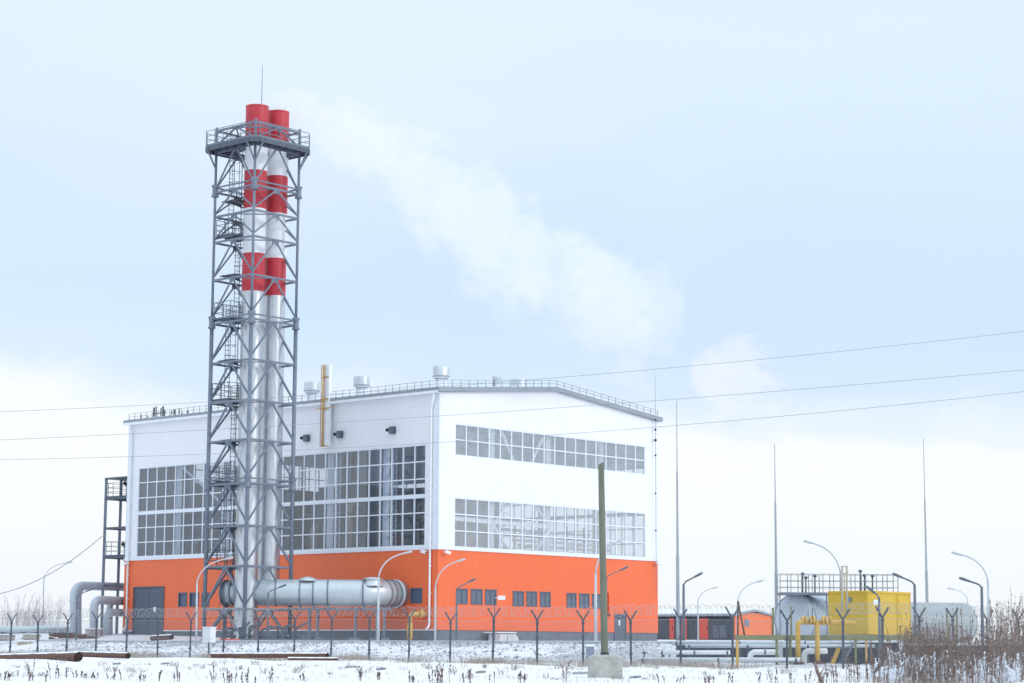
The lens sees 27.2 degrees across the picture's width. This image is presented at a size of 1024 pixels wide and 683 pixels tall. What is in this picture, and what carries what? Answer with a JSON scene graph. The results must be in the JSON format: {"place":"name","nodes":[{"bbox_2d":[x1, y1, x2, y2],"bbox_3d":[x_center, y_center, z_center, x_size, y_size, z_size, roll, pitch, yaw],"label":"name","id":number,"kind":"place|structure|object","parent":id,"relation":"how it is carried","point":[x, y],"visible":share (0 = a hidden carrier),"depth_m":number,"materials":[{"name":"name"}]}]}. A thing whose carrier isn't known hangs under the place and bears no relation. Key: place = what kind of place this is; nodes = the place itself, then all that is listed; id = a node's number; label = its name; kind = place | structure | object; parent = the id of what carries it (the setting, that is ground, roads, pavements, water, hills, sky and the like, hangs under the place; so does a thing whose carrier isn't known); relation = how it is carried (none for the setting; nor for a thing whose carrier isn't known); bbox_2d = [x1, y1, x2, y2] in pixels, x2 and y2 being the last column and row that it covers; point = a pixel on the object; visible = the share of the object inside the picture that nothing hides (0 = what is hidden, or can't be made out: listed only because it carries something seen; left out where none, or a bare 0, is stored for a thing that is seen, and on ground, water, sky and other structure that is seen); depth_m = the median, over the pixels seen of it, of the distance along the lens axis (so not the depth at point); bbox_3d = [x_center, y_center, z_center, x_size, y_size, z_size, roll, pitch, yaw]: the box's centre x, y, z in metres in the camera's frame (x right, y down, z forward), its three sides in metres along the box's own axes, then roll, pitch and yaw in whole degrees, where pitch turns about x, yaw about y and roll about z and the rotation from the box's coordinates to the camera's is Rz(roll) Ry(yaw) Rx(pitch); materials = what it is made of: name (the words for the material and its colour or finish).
{"place":"outdoors","nodes":[
{"label":"outdoors","id":0,"kind":"place"},
{"bbox_2d":[0,632,1023,682],"bbox_3d":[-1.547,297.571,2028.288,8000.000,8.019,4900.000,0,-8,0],"label":"ground","id":1,"kind":"structure","parent":0,"point":[153,669],"depth_m":87.94,"materials":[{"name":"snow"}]},
{"bbox_2d":[0,622,69,633],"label":"long pipeline","id":2,"kind":"object","parent":1,"relation":"on","point":[41,630],"visible":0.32,"depth_m":174.06,"materials":[{"name":"metal"}]},
{"bbox_2d":[0,651,82,661],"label":"rusty pipe","id":3,"kind":"object","parent":1,"relation":"on","point":[76,656],"visible":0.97,"depth_m":103.80,"materials":[{"name":"metal"}]},
{"bbox_2d":[37,594,69,625],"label":"bare bush","id":4,"kind":"object","parent":1,"relation":"on","point":[53,611],"visible":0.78,"depth_m":184.30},
{"bbox_2d":[49,632,99,638],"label":"scrap heap","id":5,"kind":"object","parent":1,"relation":"on","point":[70,635],"visible":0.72,"depth_m":157.04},
{"bbox_2d":[78,590,106,633],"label":"heating pipe loop","id":6,"kind":"object","parent":1,"relation":"on","point":[79,611],"visible":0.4,"depth_m":168.06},
{"bbox_2d":[68,581,123,632],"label":"heating pipe loop","id":7,"kind":"object","parent":1,"relation":"on","point":[78,587],"visible":0.56,"depth_m":167.06,"materials":[{"name":"metal"}]},
{"bbox_2d":[74,651,130,658],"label":"rusty pipe","id":8,"kind":"object","parent":1,"relation":"on","point":[105,654],"visible":0.91,"depth_m":109.06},
{"bbox_2d":[89,596,122,627],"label":"heating pipe loop","id":9,"kind":"object","parent":1,"relation":"on","point":[96,602],"visible":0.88,"depth_m":164.48,"materials":[{"name":"metal"}]},
{"bbox_2d":[103,609,122,634],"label":"heating pipe loop","id":10,"kind":"object","parent":1,"relation":"on","point":[107,630],"visible":0.67,"depth_m":165.13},
{"bbox_2d":[100,476,126,633],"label":"stair tower","id":11,"kind":"structure","parent":1,"relation":"on","point":[120,498],"depth_m":169.61,"materials":[{"name":"metal"}]},
{"bbox_2d":[202,627,216,654],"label":"meter cabinet","id":12,"kind":"object","parent":1,"relation":"on","point":[208,641],"visible":0.91,"depth_m":120.65,"materials":[{"name":"metal"}]},
{"bbox_2d":[195,557,232,647],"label":"street lamp","id":13,"kind":"object","parent":1,"relation":"on","point":[196,617],"visible":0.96,"depth_m":130.04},
{"bbox_2d":[199,65,309,639],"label":"chimney tower","id":14,"kind":"structure","parent":1,"relation":"on","point":[232,148],"depth_m":146.39,"materials":[{"name":"metal"}]},
{"bbox_2d":[219,579,234,638],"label":"side duct","id":15,"kind":"object","parent":14,"relation":"on","point":[226,592],"visible":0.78,"depth_m":144.75,"materials":[{"name":"metal"}]},
{"bbox_2d":[233,104,268,638],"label":"chimney stack","id":16,"kind":"object","parent":14,"relation":"on","point":[259,112],"visible":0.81,"depth_m":146.25,"materials":[{"name":"white paint"}]},
{"bbox_2d":[258,109,289,579],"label":"chimney stack","id":17,"kind":"object","parent":14,"relation":"on","point":[273,390],"visible":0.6,"depth_m":147.98,"materials":[{"name":"white paint"}]},
{"bbox_2d":[210,652,328,657],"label":"rusty pipe","id":18,"kind":"object","parent":1,"relation":"on","point":[267,654],"visible":0.95,"depth_m":106.64,"materials":[{"name":"metal"}]},
{"bbox_2d":[220,621,336,639],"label":"pump skid","id":19,"kind":"object","parent":1,"relation":"on","point":[270,628],"visible":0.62,"depth_m":141.99,"materials":[{"name":"metal"}]},
{"bbox_2d":[287,657,337,660],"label":"rusty pipe","id":20,"kind":"object","parent":1,"relation":"on","point":[316,658],"visible":0.99,"depth_m":102.24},
{"bbox_2d":[254,577,409,640],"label":"flue duct","id":21,"kind":"object","parent":1,"relation":"on","point":[308,591],"visible":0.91,"depth_m":143.82,"materials":[{"name":"metal"}]},
{"bbox_2d":[7,641,671,662],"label":"rubble","id":22,"kind":"object","parent":1,"relation":"on","point":[467,643],"visible":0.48,"depth_m":120.73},
{"bbox_2d":[36,640,671,643],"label":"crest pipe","id":23,"kind":"object","parent":1,"relation":"on","point":[353,641],"visible":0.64,"depth_m":128.05,"materials":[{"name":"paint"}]},
{"bbox_2d":[122,380,662,640],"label":"boiler house","id":24,"kind":"structure","parent":1,"relation":"on","point":[538,471],"depth_m":154.51,"materials":[{"name":"white paint"},{"name":"orange paint"},{"name":"glass"}]},
{"bbox_2d":[170,512,235,553],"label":"window","id":25,"kind":"structure","parent":24,"relation":"on","point":[197,532],"depth_m":166.95,"materials":[{"name":"paint"}]},
{"bbox_2d":[196,464,338,491],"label":"window","id":26,"kind":"structure","parent":24,"relation":"in","point":[299,466],"depth_m":182.50,"materials":[{"name":"grey glass"}]},
{"bbox_2d":[234,490,313,549],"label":"window","id":27,"kind":"structure","parent":24,"relation":"on","point":[298,511],"depth_m":160.95,"materials":[{"name":"paint"}]},
{"bbox_2d":[136,444,425,556],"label":"window","id":28,"kind":"structure","parent":24,"relation":"in","point":[415,496],"depth_m":153.42,"materials":[{"name":"white glass"}]},
{"bbox_2d":[304,381,319,399],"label":"roof ventilator","id":29,"kind":"object","parent":24,"relation":"on","point":[311,388],"visible":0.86,"depth_m":157.71,"materials":[{"name":"white paint"}]},
{"bbox_2d":[316,364,333,446],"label":"vent riser","id":30,"kind":"object","parent":24,"relation":"attached to","point":[326,389],"visible":1,"depth_m":152.98,"materials":[{"name":"white metal"}]},
{"bbox_2d":[353,375,369,394],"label":"roof ventilator","id":31,"kind":"object","parent":24,"relation":"on","point":[361,381],"visible":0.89,"depth_m":154.23,"materials":[{"name":"white paint"}]},
{"bbox_2d":[302,485,424,548],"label":"boiler","id":32,"kind":"object","parent":24,"relation":"on","point":[363,521],"visible":0.38,"depth_m":156.57,"materials":[{"name":"paint"}]},
{"bbox_2d":[410,588,421,603],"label":"window frame","id":33,"kind":"structure","parent":24,"relation":"in","point":[415,593],"depth_m":145.68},
{"bbox_2d":[432,366,449,385],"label":"roof ventilator","id":34,"kind":"object","parent":24,"relation":"on","point":[441,374],"visible":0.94,"depth_m":148.97,"materials":[{"name":"white paint"}]},
{"bbox_2d":[406,487,508,630],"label":"boiler","id":35,"kind":"object","parent":24,"relation":"on","point":[470,526],"visible":0.09,"depth_m":166.79,"materials":[{"name":"paint"}]},
{"bbox_2d":[456,588,467,603],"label":"window frame","id":36,"kind":"structure","parent":24,"relation":"in","point":[462,593],"depth_m":146.12,"materials":[{"name":"glass"}]},
{"bbox_2d":[471,589,482,604],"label":"window frame","id":37,"kind":"structure","parent":24,"relation":"in","point":[476,594],"depth_m":147.18,"materials":[{"name":"glass"}]},
{"bbox_2d":[485,589,496,604],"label":"window frame","id":38,"kind":"structure","parent":24,"relation":"in","point":[489,593],"depth_m":148.19,"materials":[{"name":"glass"}]},
{"bbox_2d":[375,468,643,555],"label":"window","id":39,"kind":"structure","parent":24,"relation":"in","point":[632,469],"depth_m":168.33,"materials":[{"name":"grey glass"}]},
{"bbox_2d":[513,591,523,605],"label":"window frame","id":40,"kind":"structure","parent":24,"relation":"in","point":[518,596],"depth_m":150.38,"materials":[{"name":"glass"}]},
{"bbox_2d":[526,591,536,606],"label":"window frame","id":41,"kind":"structure","parent":24,"relation":"in","point":[531,596],"depth_m":151.45,"materials":[{"name":"grey paint"}]},
{"bbox_2d":[540,592,550,606],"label":"window frame","id":42,"kind":"structure","parent":24,"relation":"in","point":[545,597],"depth_m":152.60,"materials":[{"name":"glass"}]},
{"bbox_2d":[455,423,644,474],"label":"window","id":43,"kind":"structure","parent":24,"relation":"in","point":[465,425],"depth_m":154.17,"materials":[{"name":"white glass"}]},
{"bbox_2d":[454,497,645,557],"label":"window","id":44,"kind":"structure","parent":24,"relation":"in","point":[477,500],"depth_m":153.45,"materials":[{"name":"white glass"}]},
{"bbox_2d":[497,526,614,554],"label":"pipe manifold","id":45,"kind":"object","parent":24,"relation":"on","point":[514,539],"visible":0.34,"depth_m":160.83,"materials":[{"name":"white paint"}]},
{"bbox_2d":[567,593,576,607],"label":"window frame","id":46,"kind":"structure","parent":24,"relation":"in","point":[571,597],"depth_m":154.77,"materials":[{"name":"glass"}]},
{"bbox_2d":[579,593,589,608],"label":"window frame","id":47,"kind":"structure","parent":24,"relation":"in","point":[584,599],"depth_m":155.80,"materials":[{"name":"glass"}]},
{"bbox_2d":[614,614,626,640],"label":"door","id":48,"kind":"structure","parent":24,"relation":"in","point":[620,631],"depth_m":158.67,"materials":[{"name":"grey paint"}]},
{"bbox_2d":[377,551,411,642],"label":"street lamp","id":49,"kind":"object","parent":1,"relation":"on","point":[378,606],"visible":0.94,"depth_m":130.05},
{"bbox_2d":[0,649,792,668],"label":"fence","id":50,"kind":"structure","parent":1,"relation":"on","point":[472,661],"depth_m":102.07,"materials":[{"name":"metal"}]},
{"bbox_2d":[407,609,427,640],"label":"gas riser","id":51,"kind":"object","parent":1,"relation":"on","point":[420,612],"visible":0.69,"depth_m":143.89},
{"bbox_2d":[434,558,465,640],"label":"street lamp","id":52,"kind":"object","parent":1,"relation":"on","point":[435,597],"visible":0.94,"depth_m":133.00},
{"bbox_2d":[455,578,475,642],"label":"street lamp","id":53,"kind":"object","parent":1,"relation":"on","point":[456,621],"visible":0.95,"depth_m":123.98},
{"bbox_2d":[484,632,517,640],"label":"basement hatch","id":54,"kind":"object","parent":1,"relation":"on","point":[504,637],"visible":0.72,"depth_m":147.19,"materials":[{"name":"white paint"}]},
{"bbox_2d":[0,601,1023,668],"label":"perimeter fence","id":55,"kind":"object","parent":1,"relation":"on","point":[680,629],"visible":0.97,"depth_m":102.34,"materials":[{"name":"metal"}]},
{"bbox_2d":[588,655,622,678],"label":"concrete footing","id":56,"kind":"object","parent":1,"relation":"on","point":[603,666],"visible":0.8,"depth_m":65.34,"materials":[{"name":"concrete"}]},
{"bbox_2d":[598,462,608,654],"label":"green pole","id":57,"kind":"object","parent":56,"relation":"on","point":[603,590],"visible":1,"depth_m":66.17,"materials":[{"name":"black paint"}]},
{"bbox_2d":[594,538,623,640],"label":"street lamp","id":58,"kind":"object","parent":1,"relation":"on","point":[595,595],"visible":0.81,"depth_m":121.13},
{"bbox_2d":[676,401,679,639],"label":"lightning mast","id":59,"kind":"object","parent":1,"relation":"on","point":[677,573],"visible":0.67,"depth_m":127.46,"materials":[{"name":"metal"}]},
{"bbox_2d":[682,572,702,639],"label":"street lamp","id":60,"kind":"object","parent":1,"relation":"on","point":[683,597],"visible":0.94,"depth_m":109.17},
{"bbox_2d":[660,650,729,662],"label":"ground pipe","id":61,"kind":"object","parent":1,"relation":"on","point":[665,652],"visible":0.75,"depth_m":101.80,"materials":[{"name":"metal"}]},
{"bbox_2d":[657,609,771,639],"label":"utility shed","id":62,"kind":"structure","parent":1,"relation":"on","point":[662,614],"depth_m":196.88,"materials":[{"name":"orange paint"},{"name":"dark grey painted metal"}]},
{"bbox_2d":[699,618,707,638],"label":"red door","id":63,"kind":"structure","parent":62,"relation":"in","point":[703,621],"depth_m":196.51,"materials":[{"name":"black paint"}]},
{"bbox_2d":[639,657,800,665],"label":"ground pipe","id":64,"kind":"object","parent":1,"relation":"on","point":[747,659],"visible":0.69,"depth_m":96.68,"materials":[{"name":"metal"}]},
{"bbox_2d":[672,641,841,662],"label":"ground pipe","id":65,"kind":"object","parent":1,"relation":"on","point":[716,642],"visible":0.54,"depth_m":103.31,"materials":[{"name":"metal"}]},
{"bbox_2d":[748,649,778,656],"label":"expansion loop","id":66,"kind":"object","parent":1,"relation":"on","point":[757,651],"visible":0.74,"depth_m":98.66,"materials":[{"name":"white paint"}]},
{"bbox_2d":[774,444,777,634],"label":"lightning mast","id":67,"kind":"object","parent":1,"relation":"on","point":[776,572],"visible":0.58,"depth_m":121.52,"materials":[{"name":"metal"}]},
{"bbox_2d":[685,644,874,664],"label":"ground pipe","id":68,"kind":"object","parent":1,"relation":"on","point":[767,646],"visible":0.69,"depth_m":101.30,"materials":[{"name":"metal"}]},
{"bbox_2d":[675,640,900,663],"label":"retaining wall","id":69,"kind":"structure","parent":1,"relation":"on","point":[827,660],"depth_m":100.78,"materials":[{"name":"concrete"}]},
{"bbox_2d":[801,648,827,663],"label":"expansion loop","id":70,"kind":"object","parent":1,"relation":"on","point":[808,650],"visible":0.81,"depth_m":96.78,"materials":[{"name":"white paint"}]},
{"bbox_2d":[792,608,855,664],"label":"gas header","id":71,"kind":"object","parent":1,"relation":"on","point":[808,622],"visible":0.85,"depth_m":96.14,"materials":[{"name":"yellow paint"}]},
{"bbox_2d":[774,595,877,640],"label":"storage tank","id":72,"kind":"object","parent":1,"relation":"on","point":[795,601],"visible":0.3,"depth_m":114.92,"materials":[{"name":"metal"}]},
{"bbox_2d":[735,635,916,666],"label":"pipe rack","id":73,"kind":"object","parent":1,"relation":"on","point":[822,637],"visible":0.54,"depth_m":96.64,"materials":[{"name":"metal"}]},
{"bbox_2d":[776,570,898,640],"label":"catwalk","id":74,"kind":"object","parent":1,"relation":"on","point":[808,593],"visible":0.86,"depth_m":114.18,"materials":[{"name":"paint"}]},
{"bbox_2d":[866,586,880,662],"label":"street lamp","id":75,"kind":"object","parent":1,"relation":"on","point":[874,592],"visible":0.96,"depth_m":97.13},
{"bbox_2d":[858,662,897,682],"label":"snowy shrub","id":76,"kind":"object","parent":1,"relation":"on","point":[893,675],"visible":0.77,"depth_m":59.08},
{"bbox_2d":[871,644,906,682],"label":"tall dry weed","id":77,"kind":"object","parent":1,"relation":"on","point":[879,664],"visible":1,"depth_m":57.27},
{"bbox_2d":[885,625,921,682],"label":"tall dry weed","id":78,"kind":"object","parent":1,"relation":"on","point":[913,651],"visible":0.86,"depth_m":60.32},
{"bbox_2d":[892,573,916,642],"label":"street lamp","id":79,"kind":"object","parent":1,"relation":"on","point":[914,590],"visible":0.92,"depth_m":99.31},
{"bbox_2d":[896,659,927,682],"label":"tall dry weed","id":80,"kind":"object","parent":1,"relation":"on","point":[908,670],"visible":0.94,"depth_m":58.03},
{"bbox_2d":[903,612,936,680],"bbox_3d":[12.148,9.079,62.853,1.032,2.148,1.030,0,-8,0],"label":"tall dry weed","id":81,"kind":"object","parent":1,"relation":"on","point":[924,638],"visible":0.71,"depth_m":62.89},
{"bbox_2d":[923,438,928,601],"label":"lightning mast","id":82,"kind":"object","parent":1,"relation":"on","point":[926,585],"visible":0.56,"depth_m":149.43,"materials":[{"name":"metal"}]},
{"bbox_2d":[910,615,945,680],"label":"tall dry weed","id":83,"kind":"object","parent":1,"relation":"on","point":[930,637],"visible":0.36,"depth_m":65.45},
{"bbox_2d":[912,657,949,682],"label":"tall dry weed","id":84,"kind":"object","parent":1,"relation":"on","point":[923,673],"visible":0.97,"depth_m":58.17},
{"bbox_2d":[897,602,977,642],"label":"storage tank","id":85,"kind":"object","parent":1,"relation":"on","point":[933,615],"visible":0.33,"depth_m":111.72,"materials":[{"name":"metal"}]},
{"bbox_2d":[920,621,958,682],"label":"tall dry weed","id":86,"kind":"object","parent":1,"relation":"on","point":[941,648],"visible":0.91,"depth_m":60.04,"materials":[{"name":"plant"}]},
{"bbox_2d":[927,654,962,682],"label":"tall dry weed","id":87,"kind":"object","parent":1,"relation":"on","point":[929,660],"visible":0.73,"depth_m":58.91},
{"bbox_2d":[942,643,972,682],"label":"tall dry weed","id":88,"kind":"object","parent":1,"relation":"on","point":[969,660],"visible":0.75,"depth_m":59.60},
{"bbox_2d":[952,606,980,680],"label":"tall dry weed","id":89,"kind":"object","parent":1,"relation":"on","point":[964,639],"visible":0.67,"depth_m":66.43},
{"bbox_2d":[956,648,982,682],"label":"tall dry weed","id":90,"kind":"object","parent":1,"relation":"on","point":[971,672],"visible":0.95,"depth_m":57.65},
{"bbox_2d":[951,551,989,635],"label":"street lamp","id":91,"kind":"object","parent":1,"relation":"on","point":[960,554],"visible":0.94,"depth_m":99.36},
{"bbox_2d":[959,577,984,657],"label":"street lamp","id":92,"kind":"object","parent":1,"relation":"on","point":[982,606],"visible":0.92,"depth_m":95.24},
{"bbox_2d":[966,640,1004,682],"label":"tall dry weed","id":93,"kind":"object","parent":1,"relation":"on","point":[991,665],"visible":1,"depth_m":57.01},
{"bbox_2d":[971,617,1002,681],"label":"tall dry weed","id":94,"kind":"object","parent":1,"relation":"on","point":[985,636],"visible":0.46,"depth_m":63.23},
{"bbox_2d":[983,591,1023,681],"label":"tall dry weed","id":95,"kind":"object","parent":1,"relation":"on","point":[1016,629],"visible":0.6,"depth_m":62.82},
{"bbox_2d":[986,593,1021,682],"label":"tall dry weed","id":96,"kind":"object","parent":1,"relation":"on","point":[997,643],"visible":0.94,"depth_m":59.78,"materials":[{"name":"plant"}]},
{"bbox_2d":[988,599,1023,670],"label":"tall dry weed","id":97,"kind":"object","parent":1,"relation":"on","point":[1010,623],"visible":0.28,"depth_m":64.48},
{"bbox_2d":[995,634,1023,681],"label":"tall dry weed","id":98,"kind":"object","parent":1,"relation":"on","point":[1018,650],"visible":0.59,"depth_m":61.49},
{"bbox_2d":[999,613,1023,681],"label":"tall dry weed","id":99,"kind":"object","parent":1,"relation":"on","point":[1015,646],"visible":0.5,"depth_m":61.69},
{"bbox_2d":[1006,664,1023,682],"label":"snowy shrub","id":100,"kind":"object","parent":1,"relation":"on","point":[1011,671],"visible":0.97,"depth_m":58.56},
{"bbox_2d":[0,391,1023,459],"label":"power line","id":101,"kind":"object","parent":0,"point":[514,437],"visible":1,"depth_m":80.01,"materials":[{"name":"metal"}]},
{"bbox_2d":[0,0,1023,641],"label":"sky","id":102,"kind":"structure","parent":0,"point":[507,189],"materials":[{"name":"blue"}]},
{"bbox_2d":[1,331,1023,411],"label":"power line","id":103,"kind":"object","parent":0,"point":[512,381],"visible":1,"depth_m":80.72,"materials":[{"name":"metal"}]},
{"bbox_2d":[6,370,1019,439],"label":"power line","id":104,"kind":"object","parent":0,"point":[519,410],"visible":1,"depth_m":80.13,"materials":[{"name":"metal"}]},
{"bbox_2d":[788,664,1020,682],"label":"grass","id":105,"kind":"structure","parent":0,"point":[892,677],"depth_m":59.61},
{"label":"raised frame","id":106,"kind":"object","parent":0,"visible":0},
{"bbox_2d":[828,591,910,634],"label":"yellow container","id":107,"kind":"object","parent":106,"relation":"on","point":[868,597],"visible":0.75,"depth_m":104.23,"materials":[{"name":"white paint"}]},
{"bbox_2d":[841,566,847,611],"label":"ladder","id":108,"kind":"object","parent":107,"relation":"attached to","point":[842,581],"visible":0.93,"depth_m":102.73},
{"bbox_2d":[898,596,909,630],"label":"door","id":109,"kind":"structure","parent":107,"relation":"in","point":[905,599],"depth_m":105.62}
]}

